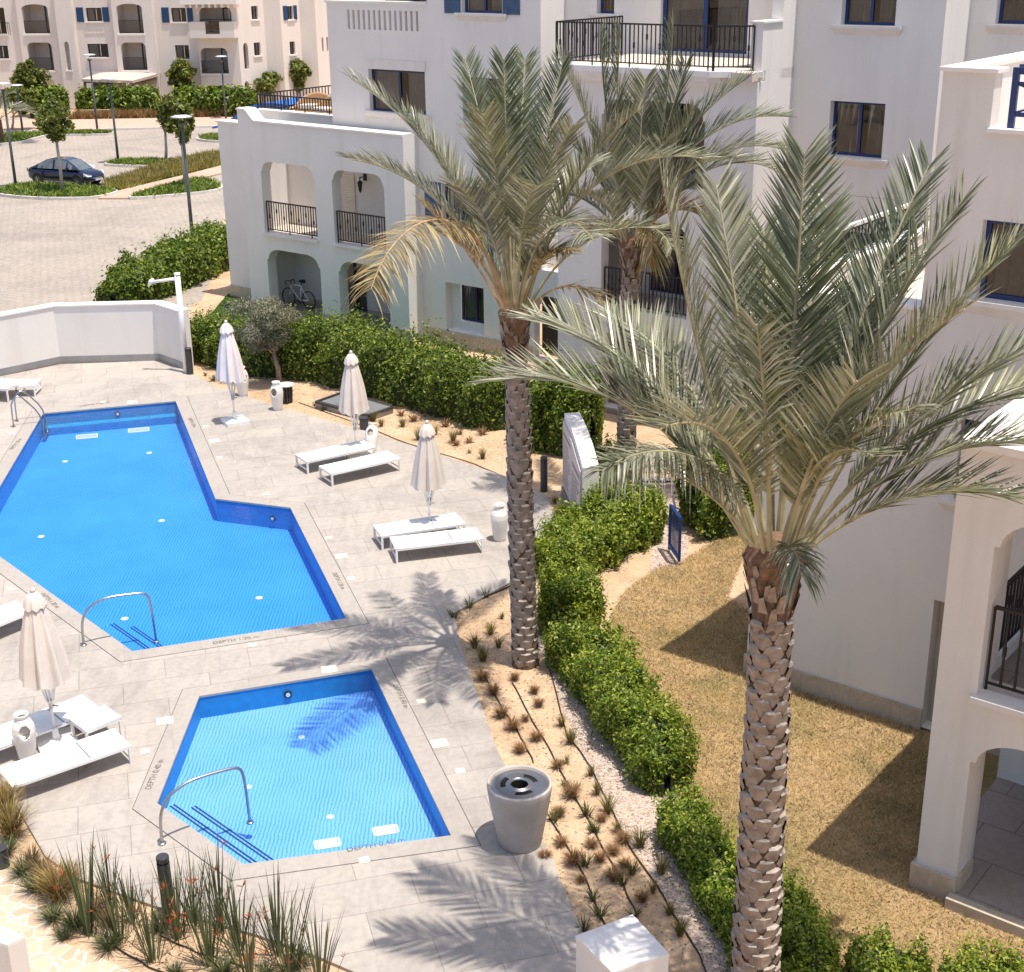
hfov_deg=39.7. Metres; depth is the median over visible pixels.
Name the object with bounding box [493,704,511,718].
grass tuft
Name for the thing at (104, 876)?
flowering plant
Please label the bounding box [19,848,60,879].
bronze grass
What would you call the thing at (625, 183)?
date palm
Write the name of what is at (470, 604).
seedling
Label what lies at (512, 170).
date palm
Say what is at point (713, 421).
shrub
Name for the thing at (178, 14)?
window
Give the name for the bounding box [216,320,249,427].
parasol
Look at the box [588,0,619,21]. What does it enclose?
window
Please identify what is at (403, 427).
leaf litter
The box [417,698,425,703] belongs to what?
drain lid
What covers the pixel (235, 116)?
blue canopy
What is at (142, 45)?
door
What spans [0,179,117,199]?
planting island
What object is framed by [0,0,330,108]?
apartment building
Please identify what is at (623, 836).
grass tuft
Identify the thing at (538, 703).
grass tuft
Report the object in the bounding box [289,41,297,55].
window
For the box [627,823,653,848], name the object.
grass clump
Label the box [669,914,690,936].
grass clump
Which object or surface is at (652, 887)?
grass clump
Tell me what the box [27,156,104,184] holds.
parked car
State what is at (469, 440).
spiky plant
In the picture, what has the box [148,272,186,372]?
outdoor shower
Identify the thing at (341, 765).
swimming pool
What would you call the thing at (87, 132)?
planting island
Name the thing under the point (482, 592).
seedling
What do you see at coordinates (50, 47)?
door
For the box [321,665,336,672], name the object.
drain lid
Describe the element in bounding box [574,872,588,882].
grass tuft
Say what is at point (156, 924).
green clump
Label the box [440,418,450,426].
spiky plant
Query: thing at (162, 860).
bollard light
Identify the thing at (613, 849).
grass tuft
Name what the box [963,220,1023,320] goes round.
window
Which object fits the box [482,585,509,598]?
drip hose
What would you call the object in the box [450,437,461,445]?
spiky plant
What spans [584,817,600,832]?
seedling
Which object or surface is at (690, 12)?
window
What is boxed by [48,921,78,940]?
green clump
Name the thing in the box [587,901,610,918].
seedling
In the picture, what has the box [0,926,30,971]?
garden wall
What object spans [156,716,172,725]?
drain lid
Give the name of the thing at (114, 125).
lamp post
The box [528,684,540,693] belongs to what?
grass tuft
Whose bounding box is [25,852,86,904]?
ornamental grass
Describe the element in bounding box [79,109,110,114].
stone wall
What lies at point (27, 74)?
tree
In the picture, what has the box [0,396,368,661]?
swimming pool
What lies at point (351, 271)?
window
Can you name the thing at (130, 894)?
flowering plant
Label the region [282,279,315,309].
bicycle
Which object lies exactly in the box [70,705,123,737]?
side table
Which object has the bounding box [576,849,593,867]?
seedling
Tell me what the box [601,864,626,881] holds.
grass tuft
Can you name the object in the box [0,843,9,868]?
bollard light
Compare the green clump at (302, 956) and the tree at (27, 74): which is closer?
the green clump at (302, 956)
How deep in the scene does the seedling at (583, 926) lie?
18.78 m
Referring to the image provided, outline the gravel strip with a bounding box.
[538,632,730,971]
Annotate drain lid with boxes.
[141,748,149,753]
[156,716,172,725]
[209,439,219,442]
[248,643,256,646]
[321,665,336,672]
[334,553,348,558]
[358,856,369,863]
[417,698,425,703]
[430,738,448,747]
[455,768,465,773]
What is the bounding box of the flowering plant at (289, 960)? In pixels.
[250,883,314,971]
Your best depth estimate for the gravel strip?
21.26 m
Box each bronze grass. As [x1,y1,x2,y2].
[18,841,45,862]
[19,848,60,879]
[44,855,87,890]
[75,893,112,919]
[96,905,119,926]
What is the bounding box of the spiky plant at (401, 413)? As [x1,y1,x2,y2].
[394,408,406,415]
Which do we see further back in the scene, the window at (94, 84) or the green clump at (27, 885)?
the window at (94, 84)
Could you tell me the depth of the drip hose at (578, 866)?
19.98 m
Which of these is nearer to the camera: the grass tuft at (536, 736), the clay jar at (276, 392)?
the grass tuft at (536, 736)
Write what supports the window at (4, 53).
in the apartment building at (251, 40)
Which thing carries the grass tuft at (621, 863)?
on the ground at (632, 568)
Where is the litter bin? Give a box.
[487,765,551,853]
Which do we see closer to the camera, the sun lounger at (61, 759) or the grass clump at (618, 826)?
the grass clump at (618, 826)
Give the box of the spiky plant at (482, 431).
[475,424,486,434]
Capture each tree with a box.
[0,85,38,129]
[0,89,39,141]
[9,58,51,88]
[32,97,75,188]
[153,93,181,157]
[163,58,197,89]
[167,102,195,184]
[220,295,301,382]
[253,70,284,98]
[289,58,311,96]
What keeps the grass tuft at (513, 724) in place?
on the ground at (632, 568)
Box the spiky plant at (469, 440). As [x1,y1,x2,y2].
[462,436,473,442]
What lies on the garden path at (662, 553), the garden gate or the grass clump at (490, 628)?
the garden gate
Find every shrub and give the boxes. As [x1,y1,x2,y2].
[589,427,620,483]
[667,421,755,542]
[682,401,750,463]
[842,912,934,971]
[933,929,1023,971]
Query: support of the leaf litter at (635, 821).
on the gravel strip
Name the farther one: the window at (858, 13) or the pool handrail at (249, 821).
the window at (858, 13)
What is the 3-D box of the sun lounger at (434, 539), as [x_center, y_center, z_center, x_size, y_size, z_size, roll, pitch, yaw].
[-1.613,1.264,30.319,1.902,0.333,0.682,-6,22,-14]
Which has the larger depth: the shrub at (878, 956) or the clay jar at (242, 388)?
the clay jar at (242, 388)
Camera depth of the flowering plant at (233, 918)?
18.29 m
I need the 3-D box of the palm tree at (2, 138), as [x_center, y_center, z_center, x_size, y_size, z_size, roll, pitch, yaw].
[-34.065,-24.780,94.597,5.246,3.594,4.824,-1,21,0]
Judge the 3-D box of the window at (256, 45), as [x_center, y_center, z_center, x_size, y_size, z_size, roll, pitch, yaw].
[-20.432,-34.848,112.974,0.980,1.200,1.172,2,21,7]
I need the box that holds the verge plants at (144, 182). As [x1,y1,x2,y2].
[101,150,220,188]
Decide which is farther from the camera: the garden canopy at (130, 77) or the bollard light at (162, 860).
the garden canopy at (130, 77)
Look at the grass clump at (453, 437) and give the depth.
37.12 m
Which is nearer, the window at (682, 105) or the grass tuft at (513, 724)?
the grass tuft at (513, 724)
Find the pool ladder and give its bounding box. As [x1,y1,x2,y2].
[10,390,48,441]
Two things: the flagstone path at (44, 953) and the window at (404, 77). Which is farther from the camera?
the window at (404, 77)
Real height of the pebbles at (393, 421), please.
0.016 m
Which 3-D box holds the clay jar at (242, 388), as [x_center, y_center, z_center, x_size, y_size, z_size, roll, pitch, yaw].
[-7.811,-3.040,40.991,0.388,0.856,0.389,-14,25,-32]
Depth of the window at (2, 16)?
113.68 m
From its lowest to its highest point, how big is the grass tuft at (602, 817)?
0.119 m
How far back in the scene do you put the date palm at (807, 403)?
14.54 m
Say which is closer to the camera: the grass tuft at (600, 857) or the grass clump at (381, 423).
the grass tuft at (600, 857)
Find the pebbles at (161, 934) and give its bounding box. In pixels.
[15,838,315,971]
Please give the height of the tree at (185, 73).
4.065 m
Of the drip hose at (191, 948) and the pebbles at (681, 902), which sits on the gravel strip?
the pebbles at (681, 902)
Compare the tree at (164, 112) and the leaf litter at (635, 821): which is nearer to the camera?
the leaf litter at (635, 821)
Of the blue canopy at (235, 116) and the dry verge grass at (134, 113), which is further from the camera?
the dry verge grass at (134, 113)
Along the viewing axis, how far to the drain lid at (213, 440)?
37.36 m
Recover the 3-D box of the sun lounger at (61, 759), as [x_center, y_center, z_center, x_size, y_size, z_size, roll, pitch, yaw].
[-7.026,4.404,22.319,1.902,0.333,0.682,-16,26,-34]
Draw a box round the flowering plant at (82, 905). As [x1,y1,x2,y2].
[45,830,109,939]
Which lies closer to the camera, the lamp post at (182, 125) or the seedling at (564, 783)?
the seedling at (564, 783)
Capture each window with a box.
[0,8,7,34]
[0,46,10,59]
[76,7,109,22]
[86,44,110,58]
[93,83,112,87]
[161,7,192,22]
[176,45,190,59]
[251,6,259,20]
[254,42,262,56]
[283,5,296,20]
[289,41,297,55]
[347,262,367,312]
[363,59,430,122]
[385,0,426,0]
[424,181,493,234]
[444,0,519,21]
[455,78,502,128]
[462,285,483,322]
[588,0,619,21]
[651,223,688,294]
[655,103,703,172]
[662,0,748,53]
[664,340,682,393]
[819,101,888,168]
[830,0,902,35]
[840,232,878,250]
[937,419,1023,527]
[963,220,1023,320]
[984,0,1023,34]
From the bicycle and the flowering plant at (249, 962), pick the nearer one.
the flowering plant at (249, 962)
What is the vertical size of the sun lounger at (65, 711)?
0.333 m
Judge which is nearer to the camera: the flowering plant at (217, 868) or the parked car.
the flowering plant at (217, 868)
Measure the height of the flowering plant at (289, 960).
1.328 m
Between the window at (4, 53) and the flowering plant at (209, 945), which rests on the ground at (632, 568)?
the flowering plant at (209, 945)
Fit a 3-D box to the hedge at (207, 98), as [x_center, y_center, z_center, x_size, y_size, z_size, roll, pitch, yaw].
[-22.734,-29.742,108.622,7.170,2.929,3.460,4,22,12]
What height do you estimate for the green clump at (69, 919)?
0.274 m
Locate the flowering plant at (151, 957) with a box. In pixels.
[115,867,174,964]
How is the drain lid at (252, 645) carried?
on the pool deck
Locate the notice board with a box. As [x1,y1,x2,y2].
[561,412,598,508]
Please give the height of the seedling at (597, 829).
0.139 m
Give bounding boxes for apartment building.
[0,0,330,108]
[215,0,1023,938]
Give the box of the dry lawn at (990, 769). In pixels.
[611,534,1023,971]
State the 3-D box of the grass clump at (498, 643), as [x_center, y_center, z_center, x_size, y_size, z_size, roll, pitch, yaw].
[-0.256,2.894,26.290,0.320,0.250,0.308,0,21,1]
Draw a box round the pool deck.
[0,361,582,971]
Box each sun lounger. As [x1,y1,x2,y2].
[0,378,25,402]
[0,601,23,626]
[0,695,97,750]
[0,728,132,804]
[15,379,41,396]
[295,440,375,473]
[319,451,400,486]
[373,513,464,549]
[390,527,483,563]
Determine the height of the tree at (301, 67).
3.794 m
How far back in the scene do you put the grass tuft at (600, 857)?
20.17 m
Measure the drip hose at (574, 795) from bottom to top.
0.021 m
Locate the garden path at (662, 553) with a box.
[636,475,687,570]
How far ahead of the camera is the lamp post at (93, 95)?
99.14 m
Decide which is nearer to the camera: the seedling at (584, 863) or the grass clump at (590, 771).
the seedling at (584, 863)
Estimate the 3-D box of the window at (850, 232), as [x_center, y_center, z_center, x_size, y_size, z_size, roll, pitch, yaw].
[8.847,-5.728,35.713,1.650,1.620,0.880,15,26,35]
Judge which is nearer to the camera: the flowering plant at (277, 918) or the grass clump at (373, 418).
the flowering plant at (277, 918)
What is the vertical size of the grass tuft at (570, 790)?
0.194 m
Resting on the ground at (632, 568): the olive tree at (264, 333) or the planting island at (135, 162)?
the olive tree at (264, 333)
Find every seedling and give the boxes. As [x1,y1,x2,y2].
[446,607,459,618]
[464,597,473,607]
[478,587,490,597]
[547,806,562,822]
[561,778,572,786]
[562,754,570,763]
[571,914,593,931]
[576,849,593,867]
[577,797,597,816]
[583,886,602,902]
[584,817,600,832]
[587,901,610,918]
[590,822,601,832]
[610,869,631,886]
[625,905,642,916]
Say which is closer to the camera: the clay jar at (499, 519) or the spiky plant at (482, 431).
the clay jar at (499, 519)
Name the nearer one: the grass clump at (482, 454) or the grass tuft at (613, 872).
the grass tuft at (613, 872)
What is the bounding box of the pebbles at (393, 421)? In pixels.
[214,374,549,475]
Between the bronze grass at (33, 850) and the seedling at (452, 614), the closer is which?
the bronze grass at (33, 850)
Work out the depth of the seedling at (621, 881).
19.66 m
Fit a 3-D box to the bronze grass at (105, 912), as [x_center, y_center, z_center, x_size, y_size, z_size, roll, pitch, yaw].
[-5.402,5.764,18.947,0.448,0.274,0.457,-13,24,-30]
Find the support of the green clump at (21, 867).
on the ground at (632, 568)
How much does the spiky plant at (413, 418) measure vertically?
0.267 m
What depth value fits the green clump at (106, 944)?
18.54 m
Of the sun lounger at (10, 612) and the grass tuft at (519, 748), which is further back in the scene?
the sun lounger at (10, 612)
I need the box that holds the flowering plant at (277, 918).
[241,863,307,959]
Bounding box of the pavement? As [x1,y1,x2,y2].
[2,117,232,130]
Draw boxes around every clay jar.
[11,710,35,759]
[236,366,248,395]
[270,380,282,410]
[365,423,377,452]
[491,502,507,541]
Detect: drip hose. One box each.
[110,943,161,971]
[161,935,244,966]
[298,402,495,472]
[480,669,533,762]
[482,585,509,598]
[512,682,634,909]
[549,669,706,971]
[549,818,605,924]
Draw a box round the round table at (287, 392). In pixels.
[279,382,293,403]
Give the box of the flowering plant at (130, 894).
[99,861,151,930]
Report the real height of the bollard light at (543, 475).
0.850 m
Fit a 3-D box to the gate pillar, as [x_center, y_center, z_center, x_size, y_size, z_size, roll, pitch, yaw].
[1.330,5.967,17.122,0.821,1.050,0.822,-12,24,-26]
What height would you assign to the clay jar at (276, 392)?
0.815 m
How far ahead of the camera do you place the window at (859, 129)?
34.71 m
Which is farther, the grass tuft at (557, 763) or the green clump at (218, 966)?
the grass tuft at (557, 763)
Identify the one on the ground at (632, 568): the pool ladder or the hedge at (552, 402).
the hedge at (552, 402)
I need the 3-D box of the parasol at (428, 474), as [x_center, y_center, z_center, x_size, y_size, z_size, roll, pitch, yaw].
[-1.824,-0.188,30.888,0.742,2.640,0.742,-14,25,-31]
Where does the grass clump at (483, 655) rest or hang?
on the ground at (632, 568)
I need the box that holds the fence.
[638,446,679,485]
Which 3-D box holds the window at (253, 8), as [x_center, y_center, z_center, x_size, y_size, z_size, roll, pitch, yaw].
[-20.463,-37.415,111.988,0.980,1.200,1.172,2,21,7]
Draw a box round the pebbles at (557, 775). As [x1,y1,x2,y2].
[457,591,692,959]
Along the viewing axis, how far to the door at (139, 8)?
112.98 m
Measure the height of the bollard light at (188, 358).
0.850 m
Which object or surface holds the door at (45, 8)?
in the apartment building at (251, 40)
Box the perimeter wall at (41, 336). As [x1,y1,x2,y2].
[0,300,193,375]
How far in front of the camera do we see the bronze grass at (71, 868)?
19.80 m
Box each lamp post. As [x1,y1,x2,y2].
[0,82,16,182]
[10,84,23,131]
[83,54,98,129]
[102,77,118,157]
[171,115,192,233]
[215,55,226,118]
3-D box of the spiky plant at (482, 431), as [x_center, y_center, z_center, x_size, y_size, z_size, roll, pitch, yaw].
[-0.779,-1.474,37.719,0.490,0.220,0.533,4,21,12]
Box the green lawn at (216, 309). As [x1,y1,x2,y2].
[212,293,535,386]
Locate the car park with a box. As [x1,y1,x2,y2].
[0,118,224,311]
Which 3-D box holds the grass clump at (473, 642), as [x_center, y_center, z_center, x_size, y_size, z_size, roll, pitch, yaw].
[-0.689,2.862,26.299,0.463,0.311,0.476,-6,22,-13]
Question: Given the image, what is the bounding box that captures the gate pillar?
[576,914,668,971]
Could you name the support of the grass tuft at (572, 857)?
on the ground at (632, 568)
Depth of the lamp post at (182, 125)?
61.03 m
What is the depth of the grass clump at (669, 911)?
19.06 m
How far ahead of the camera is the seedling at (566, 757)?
22.61 m
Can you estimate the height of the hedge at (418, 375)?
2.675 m
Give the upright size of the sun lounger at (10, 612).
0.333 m
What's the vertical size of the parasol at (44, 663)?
2.820 m
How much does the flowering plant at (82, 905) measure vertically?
1.579 m
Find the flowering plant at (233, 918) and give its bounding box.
[197,870,255,956]
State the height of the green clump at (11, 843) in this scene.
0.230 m
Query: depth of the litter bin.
20.13 m
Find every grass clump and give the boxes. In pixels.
[367,409,380,421]
[376,417,385,426]
[396,417,407,426]
[410,426,419,439]
[449,429,459,442]
[464,630,483,648]
[472,645,492,661]
[477,446,487,458]
[484,620,497,634]
[493,636,505,648]
[551,503,566,514]
[554,714,566,726]
[559,725,581,744]
[584,765,596,776]
[590,778,605,795]
[597,790,620,814]
[610,817,625,830]
[621,856,644,875]
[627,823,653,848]
[646,877,662,894]
[649,852,672,875]
[659,896,680,915]
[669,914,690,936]
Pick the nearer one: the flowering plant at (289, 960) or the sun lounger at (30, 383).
the flowering plant at (289, 960)
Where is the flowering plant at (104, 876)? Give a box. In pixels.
[84,829,122,909]
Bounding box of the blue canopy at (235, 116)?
[212,94,330,128]
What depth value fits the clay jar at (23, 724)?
22.61 m
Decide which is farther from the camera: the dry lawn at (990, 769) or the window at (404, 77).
the window at (404, 77)
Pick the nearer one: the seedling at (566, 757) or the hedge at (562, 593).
the seedling at (566, 757)
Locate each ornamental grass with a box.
[0,774,30,816]
[0,791,40,839]
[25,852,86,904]
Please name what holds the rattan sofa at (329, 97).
on the apartment building at (917, 620)
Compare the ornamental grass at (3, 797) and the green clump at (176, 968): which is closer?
the green clump at (176, 968)
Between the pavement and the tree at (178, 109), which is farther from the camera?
the pavement
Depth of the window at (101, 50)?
113.29 m
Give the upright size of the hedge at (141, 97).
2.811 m
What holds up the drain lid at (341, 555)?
on the pool deck
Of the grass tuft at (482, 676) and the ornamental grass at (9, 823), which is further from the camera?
the grass tuft at (482, 676)
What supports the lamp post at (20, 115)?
on the planting island at (20, 136)
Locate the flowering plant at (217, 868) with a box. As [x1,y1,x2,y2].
[185,826,245,933]
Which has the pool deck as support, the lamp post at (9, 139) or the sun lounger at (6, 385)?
the sun lounger at (6, 385)
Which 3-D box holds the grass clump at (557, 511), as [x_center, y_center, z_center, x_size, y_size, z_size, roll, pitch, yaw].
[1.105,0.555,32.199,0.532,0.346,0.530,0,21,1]
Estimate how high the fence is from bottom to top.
1.000 m
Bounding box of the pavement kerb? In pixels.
[3,125,216,131]
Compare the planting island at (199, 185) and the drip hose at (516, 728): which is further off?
the planting island at (199, 185)
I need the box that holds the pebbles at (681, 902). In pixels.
[538,635,729,971]
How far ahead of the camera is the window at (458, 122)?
42.94 m
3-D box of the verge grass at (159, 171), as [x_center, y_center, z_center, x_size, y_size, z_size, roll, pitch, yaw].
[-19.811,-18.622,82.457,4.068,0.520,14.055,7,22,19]
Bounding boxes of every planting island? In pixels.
[0,129,46,144]
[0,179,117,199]
[64,128,113,135]
[104,155,181,167]
[128,175,222,199]
[196,131,218,142]
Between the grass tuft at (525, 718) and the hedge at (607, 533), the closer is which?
the grass tuft at (525, 718)
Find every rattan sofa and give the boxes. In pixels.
[294,92,329,111]
[309,96,331,113]
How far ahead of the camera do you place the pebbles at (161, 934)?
18.57 m
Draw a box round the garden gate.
[668,504,681,561]
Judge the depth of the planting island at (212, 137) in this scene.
95.08 m
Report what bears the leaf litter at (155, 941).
on the ground at (632, 568)
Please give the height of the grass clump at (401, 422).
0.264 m
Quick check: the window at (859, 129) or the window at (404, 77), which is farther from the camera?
the window at (404, 77)
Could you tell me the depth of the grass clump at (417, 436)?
37.33 m
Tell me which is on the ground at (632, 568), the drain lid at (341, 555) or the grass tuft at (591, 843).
the grass tuft at (591, 843)
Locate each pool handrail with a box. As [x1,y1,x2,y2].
[80,592,158,646]
[158,766,253,845]
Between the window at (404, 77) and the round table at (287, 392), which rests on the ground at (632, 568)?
the round table at (287, 392)
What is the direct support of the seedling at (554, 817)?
on the ground at (632, 568)
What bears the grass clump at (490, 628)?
on the ground at (632, 568)
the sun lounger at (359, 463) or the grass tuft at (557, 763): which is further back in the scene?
the sun lounger at (359, 463)
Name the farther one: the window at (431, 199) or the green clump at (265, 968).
the window at (431, 199)
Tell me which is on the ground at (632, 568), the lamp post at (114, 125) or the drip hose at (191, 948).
the drip hose at (191, 948)
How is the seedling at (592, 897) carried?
on the ground at (632, 568)
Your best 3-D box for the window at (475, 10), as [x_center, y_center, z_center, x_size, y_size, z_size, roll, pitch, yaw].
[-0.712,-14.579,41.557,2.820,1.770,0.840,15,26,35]
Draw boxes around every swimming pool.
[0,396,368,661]
[132,657,480,880]
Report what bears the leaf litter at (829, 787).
on the dry lawn at (990, 769)
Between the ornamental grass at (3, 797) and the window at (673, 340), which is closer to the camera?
the ornamental grass at (3, 797)
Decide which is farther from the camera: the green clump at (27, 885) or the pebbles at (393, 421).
the pebbles at (393, 421)
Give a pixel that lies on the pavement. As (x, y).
(123, 123)
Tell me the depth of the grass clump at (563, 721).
23.65 m
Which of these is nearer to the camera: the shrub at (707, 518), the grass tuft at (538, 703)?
the grass tuft at (538, 703)
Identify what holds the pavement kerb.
on the car park
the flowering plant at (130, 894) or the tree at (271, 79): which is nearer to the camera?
the flowering plant at (130, 894)
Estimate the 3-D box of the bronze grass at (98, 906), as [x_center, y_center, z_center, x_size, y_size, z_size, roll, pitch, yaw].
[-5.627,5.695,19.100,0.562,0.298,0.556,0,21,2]
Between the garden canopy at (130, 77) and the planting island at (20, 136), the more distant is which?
the garden canopy at (130, 77)
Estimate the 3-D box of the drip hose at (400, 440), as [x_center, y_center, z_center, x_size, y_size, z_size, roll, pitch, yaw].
[-3.051,-1.269,37.508,0.166,0.022,8.864,-20,28,-41]
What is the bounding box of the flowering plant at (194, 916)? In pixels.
[156,838,210,928]
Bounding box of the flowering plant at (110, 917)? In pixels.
[82,865,143,945]
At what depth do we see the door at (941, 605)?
23.18 m
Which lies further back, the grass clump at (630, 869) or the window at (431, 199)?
the window at (431, 199)
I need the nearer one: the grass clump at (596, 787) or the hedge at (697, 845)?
the hedge at (697, 845)
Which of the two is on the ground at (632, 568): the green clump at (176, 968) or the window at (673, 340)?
the green clump at (176, 968)
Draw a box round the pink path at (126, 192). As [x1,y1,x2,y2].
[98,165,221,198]
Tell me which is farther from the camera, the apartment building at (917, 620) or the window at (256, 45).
the window at (256, 45)
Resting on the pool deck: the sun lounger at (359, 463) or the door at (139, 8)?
the sun lounger at (359, 463)
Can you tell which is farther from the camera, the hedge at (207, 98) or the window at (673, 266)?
the hedge at (207, 98)
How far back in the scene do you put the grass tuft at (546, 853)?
20.26 m
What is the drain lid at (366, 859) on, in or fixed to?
on the pool deck
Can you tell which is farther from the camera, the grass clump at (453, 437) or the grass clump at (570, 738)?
the grass clump at (453, 437)
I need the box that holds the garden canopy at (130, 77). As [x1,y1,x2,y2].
[81,72,161,94]
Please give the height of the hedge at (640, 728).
1.576 m
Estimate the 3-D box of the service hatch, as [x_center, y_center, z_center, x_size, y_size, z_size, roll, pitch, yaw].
[-4.443,-2.231,39.831,2.203,0.200,1.117,16,27,37]
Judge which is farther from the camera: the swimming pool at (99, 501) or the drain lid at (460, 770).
the swimming pool at (99, 501)
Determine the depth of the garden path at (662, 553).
30.86 m
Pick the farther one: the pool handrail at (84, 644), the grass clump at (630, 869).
the pool handrail at (84, 644)
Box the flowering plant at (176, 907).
[144,852,202,948]
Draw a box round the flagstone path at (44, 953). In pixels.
[0,868,131,971]
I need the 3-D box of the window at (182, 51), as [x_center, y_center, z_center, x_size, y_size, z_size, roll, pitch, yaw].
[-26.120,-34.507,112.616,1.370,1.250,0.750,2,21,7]
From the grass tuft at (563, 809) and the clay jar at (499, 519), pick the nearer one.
the grass tuft at (563, 809)
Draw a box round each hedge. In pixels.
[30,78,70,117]
[74,79,161,111]
[90,216,229,301]
[170,80,259,116]
[187,290,506,430]
[529,339,606,456]
[534,448,669,578]
[535,546,613,634]
[539,604,705,796]
[651,775,789,970]
[780,864,852,971]
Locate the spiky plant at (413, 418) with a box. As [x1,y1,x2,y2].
[408,411,420,421]
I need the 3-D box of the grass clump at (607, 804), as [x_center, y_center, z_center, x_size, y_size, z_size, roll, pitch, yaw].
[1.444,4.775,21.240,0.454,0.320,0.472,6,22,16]
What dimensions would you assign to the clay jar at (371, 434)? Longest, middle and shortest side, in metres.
0.774 x 0.352 x 0.351 m
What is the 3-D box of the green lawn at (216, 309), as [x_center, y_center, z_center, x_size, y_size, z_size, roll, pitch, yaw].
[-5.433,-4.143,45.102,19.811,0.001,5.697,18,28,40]
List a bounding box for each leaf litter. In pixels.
[17,844,311,971]
[222,381,549,477]
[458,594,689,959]
[538,634,727,970]
[630,575,1014,970]
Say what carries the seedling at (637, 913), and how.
on the ground at (632, 568)
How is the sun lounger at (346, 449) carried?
on the pool deck
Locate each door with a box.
[44,6,49,31]
[49,44,53,68]
[137,5,143,31]
[141,43,147,68]
[221,48,228,71]
[222,7,228,20]
[927,601,944,720]
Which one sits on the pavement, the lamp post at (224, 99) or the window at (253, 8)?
the lamp post at (224, 99)
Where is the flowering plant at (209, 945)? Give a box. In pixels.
[172,870,233,968]
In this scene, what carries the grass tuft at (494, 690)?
on the ground at (632, 568)
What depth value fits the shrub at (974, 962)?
17.24 m
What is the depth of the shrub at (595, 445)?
32.22 m
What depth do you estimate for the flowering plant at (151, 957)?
18.14 m
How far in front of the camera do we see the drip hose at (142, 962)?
18.30 m
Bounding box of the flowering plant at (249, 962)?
[216,892,269,971]
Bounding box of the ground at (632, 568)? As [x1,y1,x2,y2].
[0,6,757,971]
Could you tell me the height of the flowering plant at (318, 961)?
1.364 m
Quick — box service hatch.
[315,392,393,421]
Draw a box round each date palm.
[336,44,725,669]
[463,119,1023,971]
[552,8,803,485]
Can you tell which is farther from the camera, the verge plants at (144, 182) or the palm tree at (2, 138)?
the palm tree at (2, 138)
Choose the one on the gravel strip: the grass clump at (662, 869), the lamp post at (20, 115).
the grass clump at (662, 869)
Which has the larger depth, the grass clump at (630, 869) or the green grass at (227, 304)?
the green grass at (227, 304)
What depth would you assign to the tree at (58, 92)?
108.34 m
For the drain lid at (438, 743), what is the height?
0.008 m
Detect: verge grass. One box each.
[68,107,228,118]
[101,148,220,188]
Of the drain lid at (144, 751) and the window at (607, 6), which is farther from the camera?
the window at (607, 6)
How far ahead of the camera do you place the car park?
67.20 m
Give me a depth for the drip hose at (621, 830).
20.33 m
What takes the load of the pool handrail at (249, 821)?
on the pool deck
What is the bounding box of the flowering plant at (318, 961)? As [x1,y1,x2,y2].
[284,903,346,971]
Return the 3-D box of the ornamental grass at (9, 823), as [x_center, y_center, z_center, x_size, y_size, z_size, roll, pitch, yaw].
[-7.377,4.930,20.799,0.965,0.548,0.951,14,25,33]
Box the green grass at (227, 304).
[211,294,311,328]
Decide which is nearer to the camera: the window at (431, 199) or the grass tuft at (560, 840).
the grass tuft at (560, 840)
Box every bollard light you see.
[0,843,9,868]
[156,852,171,921]
[184,347,193,374]
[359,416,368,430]
[540,456,547,491]
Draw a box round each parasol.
[19,587,77,752]
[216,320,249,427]
[338,350,371,458]
[410,420,446,533]
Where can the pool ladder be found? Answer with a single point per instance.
(46, 434)
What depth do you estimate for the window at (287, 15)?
113.43 m
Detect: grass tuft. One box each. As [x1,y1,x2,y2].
[473,667,493,680]
[483,681,503,695]
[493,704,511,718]
[501,715,523,730]
[509,671,520,680]
[509,740,530,752]
[520,713,530,721]
[527,728,547,740]
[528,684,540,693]
[532,695,546,706]
[536,847,555,858]
[548,757,566,768]
[548,804,567,816]
[551,833,569,846]
[559,780,583,798]
[560,845,587,865]
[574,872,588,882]
[580,835,602,847]
[591,849,609,862]
[594,811,607,821]
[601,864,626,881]
[605,840,625,854]
[615,827,632,843]
[617,855,633,867]
[629,887,652,902]
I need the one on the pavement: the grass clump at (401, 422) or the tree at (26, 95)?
the tree at (26, 95)
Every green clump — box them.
[0,832,24,853]
[0,848,43,877]
[10,863,53,894]
[30,899,72,924]
[48,901,94,933]
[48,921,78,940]
[85,921,130,952]
[141,906,170,933]
[159,956,188,971]
[194,946,242,971]
[254,954,283,971]
[272,936,321,971]
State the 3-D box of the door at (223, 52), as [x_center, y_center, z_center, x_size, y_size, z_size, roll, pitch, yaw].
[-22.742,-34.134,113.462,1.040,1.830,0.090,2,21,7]
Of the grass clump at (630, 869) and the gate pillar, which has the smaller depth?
the gate pillar

